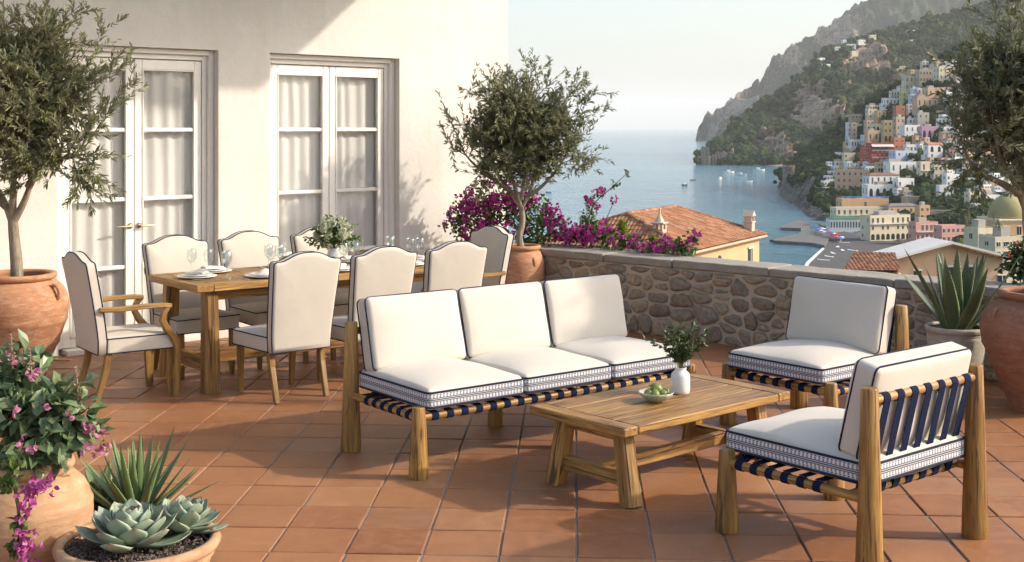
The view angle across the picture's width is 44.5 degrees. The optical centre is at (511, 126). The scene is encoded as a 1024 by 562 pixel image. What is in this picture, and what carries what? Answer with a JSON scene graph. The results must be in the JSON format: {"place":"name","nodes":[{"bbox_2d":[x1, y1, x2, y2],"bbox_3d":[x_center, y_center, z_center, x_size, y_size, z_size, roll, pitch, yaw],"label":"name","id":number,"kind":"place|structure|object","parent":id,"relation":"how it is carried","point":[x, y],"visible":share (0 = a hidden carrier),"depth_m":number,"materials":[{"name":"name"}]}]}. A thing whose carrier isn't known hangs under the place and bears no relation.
{"place":"outdoors","nodes":[
{"label":"outdoors","id":0,"kind":"place"},
{"bbox_2d":[65,528,207,561],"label":"gravel","id":1,"kind":"structure","parent":0,"point":[124,557],"depth_m":4.60,"materials":[{"name":"black gravel"}]},
{"bbox_2d":[0,331,1023,561],"bbox_3d":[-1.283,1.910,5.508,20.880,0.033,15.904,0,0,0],"label":"terrace floor","id":2,"kind":"structure","parent":0,"point":[326,523],"depth_m":6.58,"materials":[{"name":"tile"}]},
{"bbox_2d":[0,269,68,375],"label":"plant pot","id":3,"kind":"object","parent":2,"relation":"on","point":[34,305],"visible":0.71,"depth_m":9.21,"materials":[{"name":"ceramic"}]},
{"bbox_2d":[0,0,149,276],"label":"olive tree","id":4,"kind":"object","parent":3,"relation":"in","point":[37,106],"visible":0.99,"depth_m":9.06,"materials":[{"name":"green plant"}]},
{"bbox_2d":[0,454,93,561],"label":"flower pot","id":5,"kind":"object","parent":2,"relation":"on","point":[69,506],"visible":0.49,"depth_m":4.73,"materials":[{"name":"ceramic"}]},
{"bbox_2d":[0,455,59,561],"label":"trailing bougainvillea","id":6,"kind":"object","parent":5,"relation":"in","point":[20,546],"visible":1,"depth_m":4.58,"materials":[{"name":"purple plant"}]},
{"bbox_2d":[0,329,115,479],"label":"flowering plant","id":7,"kind":"object","parent":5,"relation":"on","point":[28,387],"visible":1,"depth_m":4.80,"materials":[{"name":"green plant"}]},
{"bbox_2d":[61,251,180,403],"bbox_3d":[-2.771,1.383,8.839,0.680,1.044,0.602,0,0,-37],"label":"dining armchair","id":8,"kind":"object","parent":2,"relation":"on","point":[96,335],"visible":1,"depth_m":8.69,"materials":[{"name":"fabric"}]},
{"bbox_2d":[52,522,220,561],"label":"succulent bowl","id":9,"kind":"object","parent":2,"relation":"on","point":[205,551],"visible":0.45,"depth_m":4.62,"materials":[{"name":"ceramic"}]},
{"bbox_2d":[75,497,192,552],"bbox_3d":[-1.410,1.474,4.643,0.390,0.170,0.344,0,0,44],"label":"rosette succulent","id":10,"kind":"object","parent":9,"relation":"in","point":[128,525],"visible":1,"depth_m":4.58,"materials":[{"name":"green plant"}]},
{"bbox_2d":[159,494,229,533],"bbox_3d":[-1.253,1.486,4.806,0.277,0.139,0.294,0,0,-38],"label":"rosette succulent","id":11,"kind":"object","parent":9,"relation":"in","point":[194,515],"visible":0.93,"depth_m":4.75,"materials":[{"name":"green plant"}]},
{"bbox_2d":[142,234,239,379],"bbox_3d":[-2.508,1.383,9.767,0.533,1.044,0.668,0,0,-39],"label":"dining chair","id":12,"kind":"object","parent":2,"relation":"on","point":[165,254],"visible":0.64,"depth_m":9.81,"materials":[{"name":"fabric"}]},
{"bbox_2d":[0,0,507,358],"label":"house","id":13,"kind":"structure","parent":2,"relation":"on","point":[418,52],"depth_m":11.60,"materials":[{"name":"white paint"}]},
{"bbox_2d":[68,56,124,336],"bbox_3d":[-3.579,0.615,10.695,0.685,2.510,0.033,0,0,-42],"label":"curtain","id":14,"kind":"object","parent":13,"relation":"hanging from","point":[98,238],"visible":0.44,"depth_m":10.77,"materials":[{"name":"white fabric"}]},
{"bbox_2d":[62,57,133,348],"bbox_3d":[-3.513,0.630,10.638,0.637,2.440,0.107,0,0,-42],"label":"french door","id":15,"kind":"structure","parent":13,"relation":"in","point":[68,341],"depth_m":10.80,"materials":[{"name":"white paint"}]},
{"bbox_2d":[131,58,198,322],"bbox_3d":[-3.080,0.615,11.147,0.690,2.510,0.034,0,0,-42],"label":"curtain","id":16,"kind":"object","parent":13,"relation":"hanging from","point":[167,155],"visible":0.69,"depth_m":11.15,"materials":[{"name":"white fabric"}]},
{"bbox_2d":[134,59,200,323],"bbox_3d":[-3.036,0.630,11.070,0.637,2.440,0.107,0,0,-42],"label":"french door","id":17,"kind":"structure","parent":13,"relation":"in","point":[143,65],"depth_m":10.95,"materials":[{"name":"white paint"}]},
{"bbox_2d":[275,64,320,259],"bbox_3d":[-2.093,0.615,12.042,0.695,2.510,0.034,0,0,-42],"label":"curtain","id":18,"kind":"object","parent":13,"relation":"hanging from","point":[299,152],"visible":0.54,"depth_m":12.09,"materials":[{"name":"white fabric"}]},
{"bbox_2d":[271,64,328,256],"bbox_3d":[-2.041,0.630,12.005,0.652,2.440,0.059,0,0,-42],"label":"french door","id":19,"kind":"structure","parent":13,"relation":"in","point":[276,70],"depth_m":11.94,"materials":[{"name":"white paint"}]},
{"bbox_2d":[327,66,380,255],"bbox_3d":[-1.582,0.615,12.501,0.710,2.510,0.035,0,0,-42],"label":"curtain","id":20,"kind":"object","parent":13,"relation":"hanging from","point":[356,150],"visible":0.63,"depth_m":12.54,"materials":[{"name":"white fabric"}]},
{"bbox_2d":[329,67,382,250],"bbox_3d":[-1.553,0.630,12.446,0.652,2.440,0.059,0,0,-42],"label":"french door","id":21,"kind":"structure","parent":13,"relation":"in","point":[334,72],"depth_m":12.44,"materials":[{"name":"white paint"}]},
{"bbox_2d":[217,230,308,369],"bbox_3d":[-2.004,1.383,10.161,0.533,1.044,0.668,0,0,-40],"label":"dining chair","id":22,"kind":"object","parent":2,"relation":"on","point":[247,248],"visible":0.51,"depth_m":10.23,"materials":[{"name":"fabric"}]},
{"bbox_2d":[232,251,340,403],"bbox_3d":[-1.606,1.383,8.892,0.533,1.044,0.668,0,0,-39],"label":"dining chair","id":23,"kind":"object","parent":2,"relation":"on","point":[302,288],"visible":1,"depth_m":8.68,"materials":[{"name":"fabric"}]},
{"bbox_2d":[149,261,423,394],"bbox_3d":[-1.569,1.512,9.882,2.340,0.784,0.880,0,0,-38],"label":"dining table","id":24,"kind":"object","parent":2,"relation":"on","point":[209,356],"visible":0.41,"depth_m":9.10,"materials":[{"name":"brown wood"}]},
{"bbox_2d":[177,273,216,278],"bbox_3d":[-2.339,1.105,9.293,0.294,0.029,0.294,0,0,0],"label":"dinner plate","id":25,"kind":"object","parent":24,"relation":"on","point":[197,276],"visible":0.87,"depth_m":9.23,"materials":[{"name":"white ceramic"}]},
{"bbox_2d":[193,268,231,273],"bbox_3d":[-2.304,1.105,9.637,0.294,0.029,0.294,0,0,0],"label":"dinner plate","id":26,"kind":"object","parent":24,"relation":"on","point":[213,271],"visible":0.7,"depth_m":9.61,"materials":[{"name":"white ceramic"}]},
{"bbox_2d":[327,248,339,257],"bbox_3d":[-1.431,1.044,10.015,0.108,0.151,0.108,0,0,0],"label":"vase","id":27,"kind":"object","parent":24,"relation":"on","point":[332,252],"visible":0.55,"depth_m":9.98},
{"bbox_2d":[302,213,363,250],"bbox_3d":[-1.440,0.866,10.001,0.482,0.358,0.462,0,0,0],"label":"bouquet","id":28,"kind":"object","parent":27,"relation":"in","point":[333,234],"visible":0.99,"depth_m":9.96,"materials":[{"name":"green plant"}]},
{"bbox_2d":[290,226,348,359],"bbox_3d":[-1.484,1.383,10.567,0.533,1.044,0.668,0,0,-39],"label":"dining chair","id":29,"kind":"object","parent":2,"relation":"on","point":[298,243],"visible":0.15,"depth_m":10.62,"materials":[{"name":"fabric"}]},
{"bbox_2d":[316,245,416,390],"bbox_3d":[-1.101,1.383,9.299,0.533,1.044,0.668,0,0,-38],"label":"dining chair","id":30,"kind":"object","parent":2,"relation":"on","point":[382,270],"visible":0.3,"depth_m":9.04,"materials":[{"name":"fabric"}]},
{"bbox_2d":[423,240,487,290],"bbox_3d":[-0.588,1.383,9.713,0.533,1.044,0.668,0,0,-37],"label":"dining chair","id":31,"kind":"object","parent":2,"relation":"on","point":[456,264],"visible":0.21,"depth_m":9.45,"materials":[{"name":"fabric"}]},
{"bbox_2d":[421,225,513,291],"bbox_3d":[-0.400,1.383,10.732,0.680,1.044,0.602,0,0,-38],"label":"dining armchair","id":32,"kind":"object","parent":2,"relation":"on","point":[496,241],"visible":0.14,"depth_m":10.74,"materials":[{"name":"beige fabric"}]},
{"bbox_2d":[438,171,597,247],"bbox_3d":[0.061,1.163,12.610,1.631,1.477,0.693,0,0,0],"label":"bougainvillea","id":33,"kind":"object","parent":2,"relation":"on","point":[486,207],"visible":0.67,"depth_m":12.55,"materials":[{"name":"purple plant"}]},
{"bbox_2d":[341,273,695,480],"bbox_3d":[0.097,1.446,7.685,2.179,0.907,0.844,0,0,-37],"label":"sofa","id":34,"kind":"object","parent":2,"relation":"on","point":[492,346],"visible":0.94,"depth_m":7.46,"materials":[{"name":"white fabric"}]},
{"bbox_2d":[506,243,544,283],"bbox_3d":[0.092,1.528,12.280,0.453,0.745,0.451,0,0,0],"label":"corner pot","id":35,"kind":"object","parent":2,"relation":"on","point":[526,262],"visible":0.54,"depth_m":12.09,"materials":[{"name":"ceramic"}]},
{"bbox_2d":[435,47,618,245],"bbox_3d":[0.131,0.210,12.171,1.744,1.994,1.067,0,0,-27],"label":"olive tree","id":36,"kind":"object","parent":35,"relation":"in","point":[518,130],"visible":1,"depth_m":12.07,"materials":[{"name":"green plant"}]},
{"bbox_2d":[529,373,789,507],"bbox_3d":[0.824,1.695,6.830,1.345,0.430,0.700,0,0,-41],"label":"coffee table","id":37,"kind":"object","parent":2,"relation":"on","point":[622,417],"visible":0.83,"depth_m":6.62,"materials":[{"name":"brown wood"}]},
{"bbox_2d":[638,388,673,402],"bbox_3d":[0.777,1.452,6.745,0.192,0.054,0.192,0,0,0],"label":"bowl","id":38,"kind":"object","parent":37,"relation":"on","point":[656,398],"visible":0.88,"depth_m":6.68,"materials":[{"name":"white ceramic"}]},
{"bbox_2d":[671,366,689,394],"bbox_3d":[0.937,1.407,6.956,0.104,0.144,0.104,0,0,0],"label":"vase","id":39,"kind":"object","parent":37,"relation":"on","point":[680,381],"visible":0.97,"depth_m":6.92,"materials":[{"name":"white ceramic"}]},
{"bbox_2d":[642,318,708,367],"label":"sprigs","id":40,"kind":"object","parent":39,"relation":"in","point":[680,350],"visible":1,"depth_m":6.94,"materials":[{"name":"green plant"}]},
{"bbox_2d":[513,241,1023,380],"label":"stone wall","id":41,"kind":"structure","parent":2,"relation":"on","point":[742,303],"depth_m":11.00,"materials":[{"name":"grey stone"}]},
{"bbox_2d":[719,275,908,424],"bbox_3d":[1.919,1.446,7.947,0.833,0.907,0.921,0,0,-39],"label":"lounge chair","id":42,"kind":"object","parent":2,"relation":"on","point":[836,330],"visible":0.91,"depth_m":7.86,"materials":[{"name":"white fabric"}]},
{"bbox_2d":[715,340,988,561],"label":"lounge chair","id":43,"kind":"object","parent":2,"relation":"on","point":[896,421],"visible":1,"depth_m":5.60,"materials":[{"name":"white fabric"}]},
{"bbox_2d":[925,321,984,366],"bbox_3d":[3.199,1.665,9.020,0.430,0.470,0.431,0,0,0],"label":"agave pot","id":44,"kind":"object","parent":2,"relation":"on","point":[937,332],"visible":0.33,"depth_m":8.85,"materials":[{"name":"ceramic"}]},
{"bbox_2d":[901,246,1023,329],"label":"agave","id":45,"kind":"object","parent":44,"relation":"on","point":[961,294],"visible":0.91,"depth_m":8.93,"materials":[{"name":"green plant"}]},
{"bbox_2d":[979,286,1023,412],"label":"olive jar","id":46,"kind":"object","parent":2,"relation":"on","point":[1001,324],"visible":1,"depth_m":8.28,"materials":[{"name":"orange ceramic"}]},
{"bbox_2d":[924,0,1023,234],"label":"olive tree","id":47,"kind":"object","parent":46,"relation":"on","point":[1002,80],"visible":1,"depth_m":8.28,"materials":[{"name":"green plant"}]},
{"bbox_2d":[539,205,767,261],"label":"tiled house","id":48,"kind":"structure","parent":0,"point":[722,238],"depth_m":74.19,"materials":[{"name":"tile"}]},
{"bbox_2d":[508,128,859,264],"bbox_3d":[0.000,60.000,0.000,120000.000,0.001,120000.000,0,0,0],"label":"sea","id":49,"kind":"structure","parent":0,"point":[660,165],"depth_m":1262.22,"materials":[{"name":"liquid"}]},
{"bbox_2d":[781,220,810,230],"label":"jetty","id":50,"kind":"object","parent":49,"relation":"in","point":[799,225],"visible":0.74,"depth_m":738.08,"materials":[{"name":"stone"}]},
{"bbox_2d":[773,230,830,247],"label":"jetty","id":51,"kind":"object","parent":49,"relation":"in","point":[812,238],"visible":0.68,"depth_m":649.68,"materials":[{"name":"concrete"}]},
{"bbox_2d":[508,0,867,127],"label":"sky","id":52,"kind":"structure","parent":0,"point":[670,63],"materials":[{"name":"white"}]},
{"bbox_2d":[696,0,983,140],"bbox_3d":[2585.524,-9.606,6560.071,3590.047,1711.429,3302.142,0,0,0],"label":"mountain","id":53,"kind":"structure","parent":0,"point":[863,18],"depth_m":5776.90,"materials":[{"name":"grey stone"}]},
{"bbox_2d":[808,231,902,268],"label":"beach","id":54,"kind":"structure","parent":0,"point":[839,259],"depth_m":612.88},
{"bbox_2d":[860,210,909,240],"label":"village house","id":55,"kind":"structure","parent":54,"relation":"on","point":[887,225],"depth_m":657.39,"materials":[{"name":"yellow paint"}]},
{"bbox_2d":[697,0,1023,165],"bbox_3d":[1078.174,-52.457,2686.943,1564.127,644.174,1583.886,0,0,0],"label":"cliff hillside","id":56,"kind":"structure","parent":0,"point":[812,107],"depth_m":2343.21,"materials":[{"name":"grey stone"}]},
{"bbox_2d":[701,146,726,164],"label":"ruined fort","id":57,"kind":"structure","parent":56,"relation":"on","point":[706,159],"depth_m":1986.52,"materials":[{"name":"stone"}]},
{"bbox_2d":[693,0,1023,165],"bbox_3d":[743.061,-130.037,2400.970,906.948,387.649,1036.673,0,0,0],"label":"cliff woods","id":58,"kind":"object","parent":56,"relation":"on","point":[744,127],"visible":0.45,"depth_m":2385.04,"materials":[{"name":"green plant"}]},
{"bbox_2d":[777,30,1020,242],"bbox_3d":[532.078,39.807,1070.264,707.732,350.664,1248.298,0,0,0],"label":"village hillside","id":59,"kind":"structure","parent":0,"point":[796,194],"depth_m":981.36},
{"bbox_2d":[782,165,794,185],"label":"watchtower","id":60,"kind":"structure","parent":59,"relation":"on","point":[788,169],"depth_m":1081.11,"materials":[{"name":"stone"}]},
{"bbox_2d":[826,215,859,231],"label":"restaurant","id":61,"kind":"structure","parent":59,"relation":"on","point":[842,223],"depth_m":714.66,"materials":[{"name":"white paint"}]},
{"bbox_2d":[842,153,854,162],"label":"village house","id":62,"kind":"structure","parent":59,"relation":"on","point":[848,156],"depth_m":1036.53,"materials":[{"name":"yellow paint"}]},
{"bbox_2d":[835,169,869,190],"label":"hotel","id":63,"kind":"structure","parent":59,"relation":"on","point":[847,179],"depth_m":904.90,"materials":[{"name":"beige paint"}]},
{"bbox_2d":[850,122,856,138],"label":"village house","id":64,"kind":"structure","parent":59,"relation":"on","point":[853,130],"depth_m":1129.83,"materials":[{"name":"beige paint"}]},
{"bbox_2d":[848,139,860,151],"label":"village house","id":65,"kind":"structure","parent":59,"relation":"on","point":[853,144],"depth_m":1090.50,"materials":[{"name":"blue paint"}]},
{"bbox_2d":[848,114,861,123],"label":"village house","id":66,"kind":"structure","parent":59,"relation":"on","point":[857,118],"depth_m":1199.97,"materials":[{"name":"beige paint"}]},
{"bbox_2d":[830,206,883,217],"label":"hotel","id":67,"kind":"structure","parent":59,"relation":"on","point":[855,211],"depth_m":744.60,"materials":[{"name":"beige paint"}]},
{"bbox_2d":[836,197,888,206],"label":"hotel","id":68,"kind":"structure","parent":59,"relation":"on","point":[868,201],"depth_m":799.13,"materials":[{"name":"orange paint"}]},
{"bbox_2d":[865,109,876,123],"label":"village house","id":69,"kind":"structure","parent":59,"relation":"on","point":[869,114],"depth_m":1158.55,"materials":[{"name":"beige paint"}]},
{"bbox_2d":[864,128,878,145],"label":"village house","id":70,"kind":"structure","parent":59,"relation":"on","point":[871,134],"depth_m":1073.98,"materials":[{"name":"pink paint"}]},
{"bbox_2d":[862,181,893,197],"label":"village house","id":71,"kind":"structure","parent":59,"relation":"on","point":[875,188],"depth_m":834.92,"materials":[{"name":"white paint"}]},
{"bbox_2d":[866,143,893,163],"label":"village house","id":72,"kind":"structure","parent":59,"relation":"on","point":[876,152],"depth_m":965.56,"materials":[{"name":"red paint"}]},
{"bbox_2d":[875,110,885,123],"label":"village house","id":73,"kind":"structure","parent":59,"relation":"on","point":[878,114],"depth_m":1144.51,"materials":[{"name":"paint"}]},
{"bbox_2d":[863,173,899,183],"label":"village house","id":74,"kind":"structure","parent":59,"relation":"on","point":[869,178],"depth_m":877.52,"materials":[{"name":"white paint"}]},
{"bbox_2d":[881,120,891,142],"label":"village house","id":75,"kind":"structure","parent":59,"relation":"on","point":[886,130],"depth_m":1052.10,"materials":[{"name":"paint"}]},
{"bbox_2d":[890,135,904,149],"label":"village house","id":76,"kind":"structure","parent":59,"relation":"on","point":[897,141],"depth_m":977.47,"materials":[{"name":"paint"}]},
{"bbox_2d":[879,203,916,213],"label":"village house","id":77,"kind":"structure","parent":59,"relation":"on","point":[899,207],"depth_m":746.15,"materials":[{"name":"paint"}]},
{"bbox_2d":[773,24,1023,243],"bbox_3d":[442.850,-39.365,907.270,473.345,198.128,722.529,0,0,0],"label":"hillside woods","id":78,"kind":"object","parent":59,"relation":"on","point":[808,160],"visible":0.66,"depth_m":977.32,"materials":[{"name":"green plant"}]},
{"bbox_2d":[892,114,904,136],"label":"village house","id":79,"kind":"structure","parent":59,"relation":"on","point":[898,120],"depth_m":1039.28,"materials":[{"name":"beige paint"}]},
{"bbox_2d":[893,105,904,116],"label":"village house","id":80,"kind":"structure","parent":59,"relation":"on","point":[898,109],"depth_m":1113.21,"materials":[{"name":"paint"}]},
{"bbox_2d":[883,159,915,174],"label":"village house","id":81,"kind":"structure","parent":59,"relation":"on","point":[895,166],"depth_m":902.93,"materials":[{"name":"white paint"}]},
{"bbox_2d":[889,148,916,160],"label":"village house","id":82,"kind":"structure","parent":59,"relation":"on","point":[902,154],"depth_m":931.97,"materials":[{"name":"blue paint"}]},
{"bbox_2d":[893,178,913,187],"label":"village house","id":83,"kind":"structure","parent":59,"relation":"on","point":[902,182],"depth_m":834.51,"materials":[{"name":"white paint"}]},
{"bbox_2d":[901,76,914,91],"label":"village house","id":84,"kind":"structure","parent":59,"relation":"on","point":[907,83],"depth_m":1192.30,"materials":[{"name":"grey paint"}]},
{"bbox_2d":[900,125,919,136],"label":"village house","id":85,"kind":"structure","parent":59,"relation":"on","point":[908,130],"depth_m":1008.70,"materials":[{"name":"white paint"}]},
{"bbox_2d":[901,196,919,203],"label":"retaining wall","id":86,"kind":"structure","parent":59,"relation":"on","point":[910,199],"depth_m":773.85,"materials":[{"name":"stone"}]},
{"bbox_2d":[914,110,928,125],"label":"village house","id":87,"kind":"structure","parent":59,"relation":"on","point":[921,117],"depth_m":1040.81,"materials":[{"name":"grey paint"}]},
{"bbox_2d":[915,202,929,217],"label":"village house","id":88,"kind":"structure","parent":59,"relation":"on","point":[922,209],"depth_m":708.90,"materials":[{"name":"orange paint"}]},
{"bbox_2d":[908,217,937,241],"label":"village house","id":89,"kind":"structure","parent":59,"relation":"on","point":[920,227],"depth_m":634.64,"materials":[{"name":"pink paint"}]},
{"bbox_2d":[915,68,932,87],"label":"village house","id":90,"kind":"structure","parent":59,"relation":"on","point":[923,75],"depth_m":1183.67,"materials":[{"name":"beige paint"}]},
{"bbox_2d":[916,161,931,177],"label":"village house","id":91,"kind":"structure","parent":59,"relation":"on","point":[922,167],"depth_m":850.56,"materials":[{"name":"yellow paint"}]},
{"bbox_2d":[912,94,937,114],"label":"village house","id":92,"kind":"structure","parent":59,"relation":"on","point":[918,100],"depth_m":1096.30,"materials":[{"name":"beige paint"}]},
{"bbox_2d":[917,124,937,137],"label":"village house","id":93,"kind":"structure","parent":59,"relation":"on","point":[926,130],"depth_m":983.98,"materials":[{"name":"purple paint"}]},
{"bbox_2d":[923,142,943,159],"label":"village house","id":94,"kind":"structure","parent":59,"relation":"on","point":[933,149],"depth_m":910.83,"materials":[{"name":"white paint"}]},
{"bbox_2d":[922,85,944,98],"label":"village house","id":95,"kind":"structure","parent":59,"relation":"on","point":[928,90],"depth_m":1117.25,"materials":[{"name":"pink paint"}]},
{"bbox_2d":[930,161,947,179],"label":"village house","id":96,"kind":"structure","parent":59,"relation":"on","point":[937,173],"depth_m":836.64,"materials":[{"name":"beige paint"}]},
{"bbox_2d":[933,65,955,82],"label":"village house","id":97,"kind":"structure","parent":59,"relation":"on","point":[938,73],"depth_m":1165.05,"materials":[{"name":"beige paint"}]},
{"bbox_2d":[936,185,952,196],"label":"village house","id":98,"kind":"structure","parent":59,"relation":"on","point":[940,188],"depth_m":766.03,"materials":[{"name":"white paint"}]},
{"bbox_2d":[933,224,964,240],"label":"village house","id":99,"kind":"structure","parent":59,"relation":"on","point":[948,232],"depth_m":614.61,"materials":[{"name":"pink paint"}]},
{"bbox_2d":[942,174,959,184],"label":"village house","id":100,"kind":"structure","parent":59,"relation":"on","point":[947,179],"depth_m":802.28,"materials":[{"name":"white paint"}]},
{"bbox_3d":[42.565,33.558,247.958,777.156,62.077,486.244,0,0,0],"label":"garden slope","id":101,"kind":"structure","parent":0,"visible":0},
{"bbox_2d":[614,216,660,249],"bbox_3d":[1.266,1.663,12.105,0.634,1.583,0.259,0,0,25],"label":"yellow shrub","id":102,"kind":"object","parent":101,"relation":"on","point":[622,226],"visible":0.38,"depth_m":12.22,"materials":[{"name":"green plant"}]},
{"bbox_2d":[577,169,701,256],"bbox_3d":[1.208,1.438,12.145,0.512,2.033,1.592,0,0,-45],"label":"bougainvillea","id":103,"kind":"object","parent":101,"relation":"on","point":[633,242],"visible":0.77,"depth_m":12.20,"materials":[{"name":"purple plant"}]},
{"bbox_2d":[843,252,900,273],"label":"shed","id":104,"kind":"structure","parent":101,"relation":"on","point":[886,262],"depth_m":76.30,"materials":[{"name":"tile"}]},
{"bbox_2d":[874,237,1008,282],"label":"gabled house","id":105,"kind":"structure","parent":101,"relation":"on","point":[918,251],"depth_m":81.28,"materials":[{"name":"beige paint"}]},
{"bbox_2d":[964,219,992,247],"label":"village house","id":106,"kind":"structure","parent":101,"relation":"on","point":[975,229],"depth_m":289.97,"materials":[{"name":"yellow paint"}]},
{"bbox_2d":[977,190,1023,244],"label":"church","id":107,"kind":"structure","parent":101,"relation":"on","point":[1008,210],"depth_m":301.15,"materials":[{"name":"beige paint"}]},
{"bbox_2d":[978,225,1022,282],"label":"village house","id":108,"kind":"structure","parent":101,"relation":"on","point":[995,241],"depth_m":238.96,"materials":[{"name":"beige paint"}]},
{"bbox_2d":[994,236,1023,283],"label":"flowering bush","id":109,"kind":"object","parent":101,"relation":"on","point":[1014,253],"visible":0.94,"depth_m":9.57,"materials":[{"name":"green plant"}]},
{"bbox_3d":[-1.600,1.750,5.220,0.396,0.300,0.397,0,0,0],"label":"aloe pot","id":110,"kind":"object","parent":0,"visible":0},
{"bbox_2d":[79,429,218,508],"bbox_3d":[-1.535,1.445,5.189,0.625,0.401,0.594,0,0,0],"label":"aloe","id":111,"kind":"object","parent":110,"relation":"in","point":[138,480],"visible":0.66,"depth_m":5.19,"materials":[{"name":"green plant"}]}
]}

